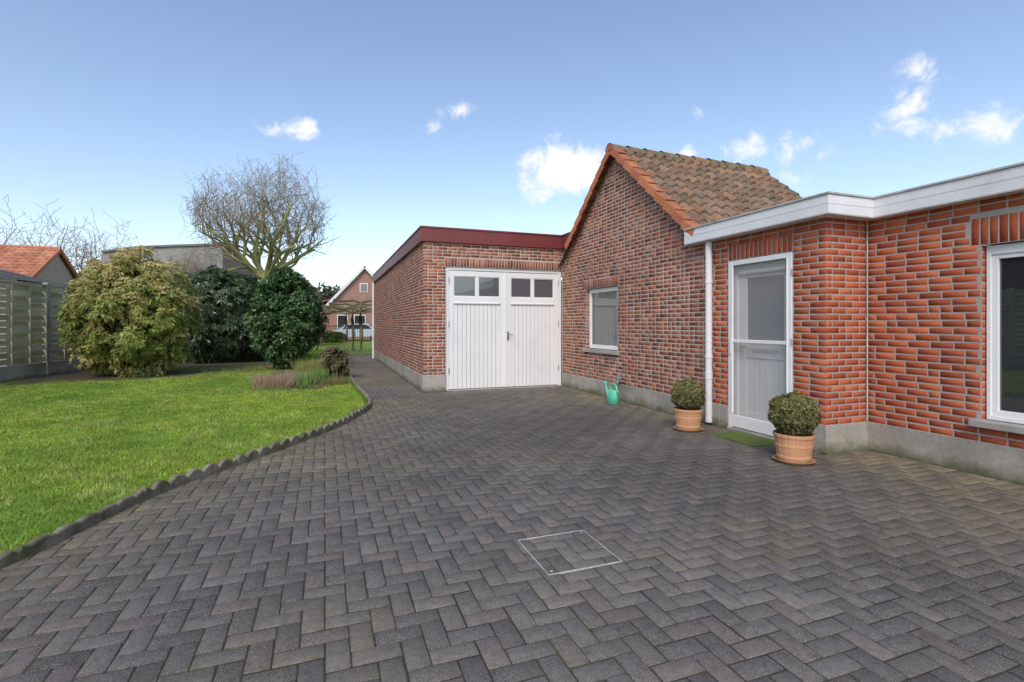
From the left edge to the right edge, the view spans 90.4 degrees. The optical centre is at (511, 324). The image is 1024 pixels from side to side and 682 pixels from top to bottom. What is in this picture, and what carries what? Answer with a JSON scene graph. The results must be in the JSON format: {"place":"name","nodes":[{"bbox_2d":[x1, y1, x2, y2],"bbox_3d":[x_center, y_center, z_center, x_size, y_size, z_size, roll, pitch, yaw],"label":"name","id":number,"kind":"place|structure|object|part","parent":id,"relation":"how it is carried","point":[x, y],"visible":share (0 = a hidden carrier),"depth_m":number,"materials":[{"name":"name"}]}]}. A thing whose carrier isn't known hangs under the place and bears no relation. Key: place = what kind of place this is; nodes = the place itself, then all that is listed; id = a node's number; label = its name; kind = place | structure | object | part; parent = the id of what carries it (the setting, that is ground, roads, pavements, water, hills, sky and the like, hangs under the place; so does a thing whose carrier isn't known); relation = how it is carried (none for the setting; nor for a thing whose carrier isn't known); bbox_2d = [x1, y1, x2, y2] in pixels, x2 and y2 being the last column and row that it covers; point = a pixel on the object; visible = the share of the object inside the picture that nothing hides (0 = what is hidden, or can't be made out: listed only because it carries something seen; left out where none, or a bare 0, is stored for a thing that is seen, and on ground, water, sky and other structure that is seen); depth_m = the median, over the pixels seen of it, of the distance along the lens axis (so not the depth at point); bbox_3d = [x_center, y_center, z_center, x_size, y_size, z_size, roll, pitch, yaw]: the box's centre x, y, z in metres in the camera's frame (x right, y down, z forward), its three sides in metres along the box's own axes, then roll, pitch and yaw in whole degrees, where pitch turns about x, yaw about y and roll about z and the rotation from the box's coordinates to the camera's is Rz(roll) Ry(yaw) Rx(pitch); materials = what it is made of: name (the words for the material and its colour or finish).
{"place":"outdoors","nodes":[
{"label":"outdoors","id":0,"kind":"place"},
{"bbox_2d":[0,340,374,552],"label":"lawn","id":1,"kind":"structure","parent":0,"point":[72,451],"depth_m":6.38,"materials":[{"name":"plant"}]},
{"bbox_2d":[0,279,167,382],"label":"wooden fence","id":2,"kind":"object","parent":1,"relation":"on","point":[46,366],"visible":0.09,"depth_m":12.63,"materials":[{"name":"grey wood"}]},
{"bbox_2d":[6,356,351,389],"bbox_3d":[-8.520,1.083,14.020,7.690,0.495,9.800,0,0,-20],"label":"flower bed","id":3,"kind":"object","parent":1,"relation":"on","point":[309,375],"visible":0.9,"depth_m":12.46,"materials":[{"name":"green plant"}]},
{"bbox_2d":[55,245,205,377],"bbox_3d":[-9.842,-0.315,13.297,3.099,3.546,3.033,0,0,-20],"label":"pieris shrub","id":4,"kind":"object","parent":3,"relation":"on","point":[125,316],"visible":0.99,"depth_m":12.58,"materials":[{"name":"green plant"}]},
{"bbox_2d":[319,345,352,377],"bbox_3d":[-4.378,0.945,12.707,0.825,0.876,0.897,0,0,-20],"label":"dwarf shrub","id":5,"kind":"object","parent":3,"relation":"on","point":[335,359],"visible":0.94,"depth_m":12.50,"materials":[{"name":"brown plant"}]},
{"bbox_2d":[101,243,257,278],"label":"grey warehouse","id":6,"kind":"structure","parent":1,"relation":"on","point":[164,251],"depth_m":29.39,"materials":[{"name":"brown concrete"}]},
{"bbox_2d":[0,349,370,568],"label":"scalloped edging","id":7,"kind":"object","parent":1,"relation":"on","point":[34,546],"visible":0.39,"depth_m":4.04,"materials":[{"name":"concrete"}]},
{"bbox_2d":[167,241,215,277],"bbox_3d":[-17.802,-1.716,28.288,3.368,6.166,2.527,0,0,24],"label":"bare tree","id":8,"kind":"object","parent":1,"relation":"on","point":[189,263],"visible":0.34,"depth_m":28.03,"materials":[{"name":"brown plant"}]},
{"bbox_2d":[173,264,261,363],"bbox_3d":[-10.421,-0.300,18.095,4.082,3.579,3.713,0,0,-20],"label":"rhododendron bush","id":9,"kind":"object","parent":1,"relation":"on","point":[220,294],"visible":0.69,"depth_m":17.15,"materials":[{"name":"green plant"}]},
{"bbox_2d":[179,151,339,280],"bbox_3d":[-9.855,-2.766,20.058,5.574,8.278,5.763,0,0,17],"label":"bare tree","id":10,"kind":"object","parent":1,"relation":"on","point":[278,232],"visible":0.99,"depth_m":19.28,"materials":[{"name":"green plant"}]},
{"bbox_2d":[238,276,316,360],"bbox_3d":[-8.927,-0.200,18.906,3.356,3.393,2.889,0,0,33],"label":"rhododendron bush","id":11,"kind":"object","parent":1,"relation":"on","point":[258,354],"visible":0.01,"depth_m":18.21,"materials":[{"name":"green plant"}]},
{"bbox_2d":[243,267,329,369],"bbox_3d":[-6.594,-0.170,14.962,2.350,3.048,2.268,0,0,-20],"label":"camellia bush","id":12,"kind":"object","parent":1,"relation":"on","point":[285,309],"visible":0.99,"depth_m":14.40,"materials":[{"name":"green plant"}]},
{"bbox_2d":[316,305,326,345],"bbox_3d":[-12.866,0.042,31.494,2.600,2.617,2.787,0,0,-20],"label":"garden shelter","id":13,"kind":"object","parent":1,"relation":"on","point":[325,309],"visible":0.04,"depth_m":30.91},
{"bbox_2d":[313,302,334,347],"bbox_3d":[-11.098,0.046,28.427,2.329,2.615,0.269,0,0,-20],"label":"pollarded lime tree","id":14,"kind":"object","parent":1,"relation":"on","point":[328,309],"visible":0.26,"depth_m":28.74,"materials":[{"name":"brown plant"}]},
{"bbox_2d":[322,330,343,342],"bbox_3d":[-13.105,0.920,36.631,1.925,1.014,0.837,0,0,-20],"label":"garden hedge","id":15,"kind":"object","parent":1,"relation":"on","point":[333,336],"visible":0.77,"depth_m":36.48,"materials":[{"name":"green plant"}]},
{"bbox_2d":[326,305,366,346],"bbox_3d":[-9.758,0.040,29.996,2.329,2.628,0.249,0,0,-20],"label":"pollarded lime tree","id":16,"kind":"object","parent":1,"relation":"on","point":[346,327],"visible":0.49,"depth_m":29.93,"materials":[{"name":"brown plant"}]},
{"bbox_2d":[329,300,374,350],"bbox_3d":[-8.133,0.051,26.014,2.329,2.604,0.245,0,0,-20],"label":"pollarded lime tree","id":17,"kind":"object","parent":1,"relation":"on","point":[352,322],"visible":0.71,"depth_m":25.93,"materials":[{"name":"brown plant"}]},
{"bbox_2d":[333,296,374,354],"bbox_3d":[-6.678,0.045,22.494,2.329,2.618,0.258,0,0,-20],"label":"pollarded lime tree","id":18,"kind":"object","parent":1,"relation":"on","point":[360,310],"visible":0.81,"depth_m":22.42,"materials":[{"name":"brown plant"}]},
{"bbox_2d":[333,324,374,340],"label":"parked car","id":19,"kind":"object","parent":1,"relation":"on","point":[367,329],"visible":0.33,"depth_m":40.66,"materials":[{"name":"paint"}]},
{"label":"windows","id":20,"kind":"part","parent":19,"relation":"part of","materials":[{"name":"black glass"}]},
{"bbox_2d":[355,325,374,341],"bbox_3d":[-11.658,0.700,38.346,12.600,1.300,0.025,0,0,-20],"label":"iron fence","id":21,"kind":"object","parent":1,"relation":"on","point":[357,334],"visible":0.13,"depth_m":38.34,"materials":[{"name":"metal"}]},
{"bbox_2d":[57,350,561,366],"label":"ground","id":22,"kind":"structure","parent":0,"point":[81,357],"depth_m":22.01,"materials":[{"name":"green soil"}]},
{"bbox_2d":[0,269,67,366],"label":"fence","id":23,"kind":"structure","parent":22,"relation":"on","point":[8,275],"depth_m":17.08,"materials":[{"name":"grey wood"}]},
{"bbox_2d":[0,255,76,351],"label":"walls","id":24,"kind":"structure","parent":22,"relation":"on","point":[56,270],"depth_m":24.49,"materials":[{"name":"beige brick"}]},
{"bbox_2d":[0,244,79,279],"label":"ridge","id":25,"kind":"structure","parent":24,"relation":"on","point":[41,268],"depth_m":24.00,"materials":[{"name":"tile"}]},
{"bbox_2d":[0,247,57,275],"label":"roof front","id":26,"kind":"structure","parent":25,"relation":"on","point":[27,261],"depth_m":23.12,"materials":[{"name":"tile"}]},
{"bbox_2d":[0,254,78,283],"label":"roof back","id":27,"kind":"structure","parent":25,"relation":"on","point":[68,268],"depth_m":25.67,"materials":[{"name":"ceramic"}]},
{"bbox_2d":[0,196,138,290],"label":"bare tree","id":28,"kind":"object","parent":22,"relation":"on","point":[79,265],"visible":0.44,"depth_m":30.15,"materials":[{"name":"brown plant"}]},
{"bbox_2d":[308,282,342,304],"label":"distant trees","id":29,"kind":"object","parent":22,"relation":"on","point":[327,292],"visible":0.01,"depth_m":91.14,"materials":[{"name":"green plant"}]},
{"bbox_2d":[322,268,374,339],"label":"walls","id":30,"kind":"structure","parent":22,"relation":"on","point":[351,290],"depth_m":45.08,"materials":[{"name":"red brick"}]},
{"bbox_2d":[320,299,329,305],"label":"roof","id":31,"kind":"structure","parent":30,"relation":"on","point":[325,301],"depth_m":46.37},
{"bbox_2d":[326,266,372,327],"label":"verge boards","id":32,"kind":"object","parent":30,"relation":"attached to","point":[351,280],"visible":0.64,"depth_m":44.69,"materials":[{"name":"white paint"}]},
{"bbox_2d":[338,284,366,327],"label":"windows","id":33,"kind":"structure","parent":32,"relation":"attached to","point":[341,320],"depth_m":44.95,"materials":[{"name":"grey glass"}]},
{"bbox_2d":[372,225,617,391],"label":"brick garage","id":34,"kind":"structure","parent":0,"point":[458,309],"depth_m":10.74,"materials":[{"name":"brick"}]},
{"bbox_2d":[446,266,560,390],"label":"garage doors","id":35,"kind":"structure","parent":34,"relation":"in","point":[537,331],"depth_m":10.74,"materials":[{"name":"white paint"}]},
{"bbox_2d":[0,351,1023,681],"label":"brick paving","id":36,"kind":"structure","parent":0,"point":[388,531],"depth_m":2.86,"materials":[{"name":"grey brick"}]},
{"bbox_2d":[518,530,622,574],"bbox_3d":[0.332,1.353,3.036,0.460,0.015,0.470,0,0,-20],"label":"manhole cover","id":37,"kind":"object","parent":36,"relation":"on","point":[574,569],"visible":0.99,"depth_m":2.89,"materials":[{"name":"silver metal"}]},
{"bbox_2d":[603,381,618,404],"bbox_3d":[1.695,1.166,8.714,0.172,0.360,0.453,0,0,-20],"label":"watering can","id":38,"kind":"object","parent":36,"relation":"on","point":[612,396],"visible":1,"depth_m":8.58,"materials":[{"name":"green plastic"}]},
{"bbox_2d":[563,160,713,398],"bbox_3d":[3.505,-0.865,9.590,3.399,4.430,4.620,0,0,-20],"label":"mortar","id":39,"kind":"object","parent":36,"relation":"on","point":[644,310],"visible":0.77,"depth_m":8.50,"materials":[{"name":"grey concrete"}]},
{"bbox_2d":[564,161,767,268],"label":"roof deck","id":40,"kind":"structure","parent":39,"relation":"on","point":[666,192],"depth_m":9.41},
{"bbox_2d":[564,148,697,248],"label":"verge tiles","id":41,"kind":"object","parent":40,"relation":"on","point":[681,218],"visible":0.98,"depth_m":8.38,"materials":[{"name":"ceramic"}]},
{"bbox_2d":[605,143,768,171],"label":"ridge tiles","id":42,"kind":"object","parent":40,"relation":"attached to","point":[663,153],"visible":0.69,"depth_m":9.54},
{"bbox_2d":[606,143,611,151],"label":"ridge end","id":43,"kind":"structure","parent":42,"relation":"attached to","point":[609,146],"depth_m":9.04,"materials":[{"name":"ceramic"}]},
{"bbox_2d":[562,372,719,426],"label":"plinth","id":44,"kind":"structure","parent":36,"relation":"on","point":[653,399],"depth_m":8.54,"materials":[{"name":"concrete"}]},
{"bbox_2d":[563,157,713,402],"bbox_3d":[1.974,-1.000,9.027,0.142,4.102,4.622,0,0,-20],"label":"brickwork","id":45,"kind":"object","parent":44,"relation":"on","point":[610,281],"visible":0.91,"depth_m":8.49,"materials":[{"name":"brick"}]},
{"bbox_2d":[583,348,618,354],"bbox_3d":[1.715,0.513,9.630,0.170,0.063,1.270,0,0,-20],"label":"window sill","id":46,"kind":"structure","parent":45,"relation":"attached to","point":[602,351],"depth_m":9.52,"materials":[{"name":"grey stone"}]},
{"bbox_2d":[589,286,617,349],"bbox_3d":[1.767,-0.110,9.649,0.060,1.160,1.150,0,0,-20],"label":"window frame","id":47,"kind":"object","parent":45,"relation":"attached to","point":[607,347],"visible":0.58,"depth_m":9.97,"materials":[{"name":"white plastic"}]},
{"bbox_2d":[592,291,617,345],"bbox_3d":[1.770,-0.110,9.650,0.006,1.020,1.010,0,0,-20],"label":"window glass","id":48,"kind":"object","parent":47,"relation":"in","point":[604,318],"visible":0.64,"depth_m":9.64,"materials":[{"name":"grey glass"}]},
{"bbox_2d":[616,373,622,385],"bbox_3d":[1.878,0.955,8.894,0.138,0.230,0.098,0,0,4],"label":"garden tap","id":49,"kind":"object","parent":45,"relation":"attached to","point":[619,377],"visible":0.98,"depth_m":8.87,"materials":[{"name":"silver metal"}]},
{"bbox_2d":[670,378,705,431],"bbox_3d":[2.250,1.017,6.508,0.444,0.663,0.440,0,0,11],"label":"potted boxwood","id":50,"kind":"object","parent":36,"relation":"on","point":[688,399],"visible":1,"depth_m":6.38,"materials":[{"name":"plant"}]},
{"bbox_2d":[713,431,774,446],"bbox_3d":[2.744,1.331,5.965,0.413,0.031,0.644,0,0,-20],"label":"doormat","id":51,"kind":"object","parent":36,"relation":"on","point":[747,438],"visible":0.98,"depth_m":5.91,"materials":[{"name":"green fabric"}]},
{"bbox_2d":[767,391,821,465],"bbox_3d":[2.773,1.000,5.007,0.477,0.696,0.488,0,0,33],"label":"potted boxwood","id":52,"kind":"object","parent":36,"relation":"on","point":[794,418],"visible":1,"depth_m":4.87,"materials":[{"name":"plant"}]},
{"bbox_2d":[683,162,1023,484],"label":"brick extension","id":53,"kind":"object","parent":36,"relation":"on","point":[891,323],"visible":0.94,"depth_m":5.29,"materials":[{"name":"brick"}]},
{"bbox_2d":[733,259,785,421],"bbox_3d":[3.066,0.255,6.163,0.070,2.130,0.950,0,0,-20],"label":"entrance door","id":54,"kind":"structure","parent":53,"relation":"in","point":[758,377],"depth_m":6.32,"materials":[{"name":"white paint"}]},
{"bbox_2d":[986,242,1023,423],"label":"window frame","id":55,"kind":"structure","parent":53,"relation":"in","point":[994,253],"depth_m":4.52,"materials":[{"name":"white paint"}]},
{"bbox_2d":[1000,257,1023,412],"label":"window glass","id":56,"kind":"structure","parent":53,"relation":"in","point":[1011,269],"depth_m":4.42,"materials":[{"name":"grey glass"}]},
{"bbox_2d":[0,0,1023,291],"label":"sky","id":57,"kind":"structure","parent":0,"point":[498,115],"materials":[{"name":"blue"}]},
{"bbox_2d":[558,158,712,266],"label":"roof tiles","id":58,"kind":"object","parent":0,"point":[567,249],"visible":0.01,"depth_m":10.13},
{"bbox_2d":[619,148,802,224],"bbox_3d":[3.816,-2.187,8.640,3.539,1.961,2.282,0,0,-20],"label":"roof tiles front","id":59,"kind":"object","parent":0,"point":[732,188],"visible":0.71,"depth_m":8.70,"materials":[{"name":"brown tile"}]}
]}

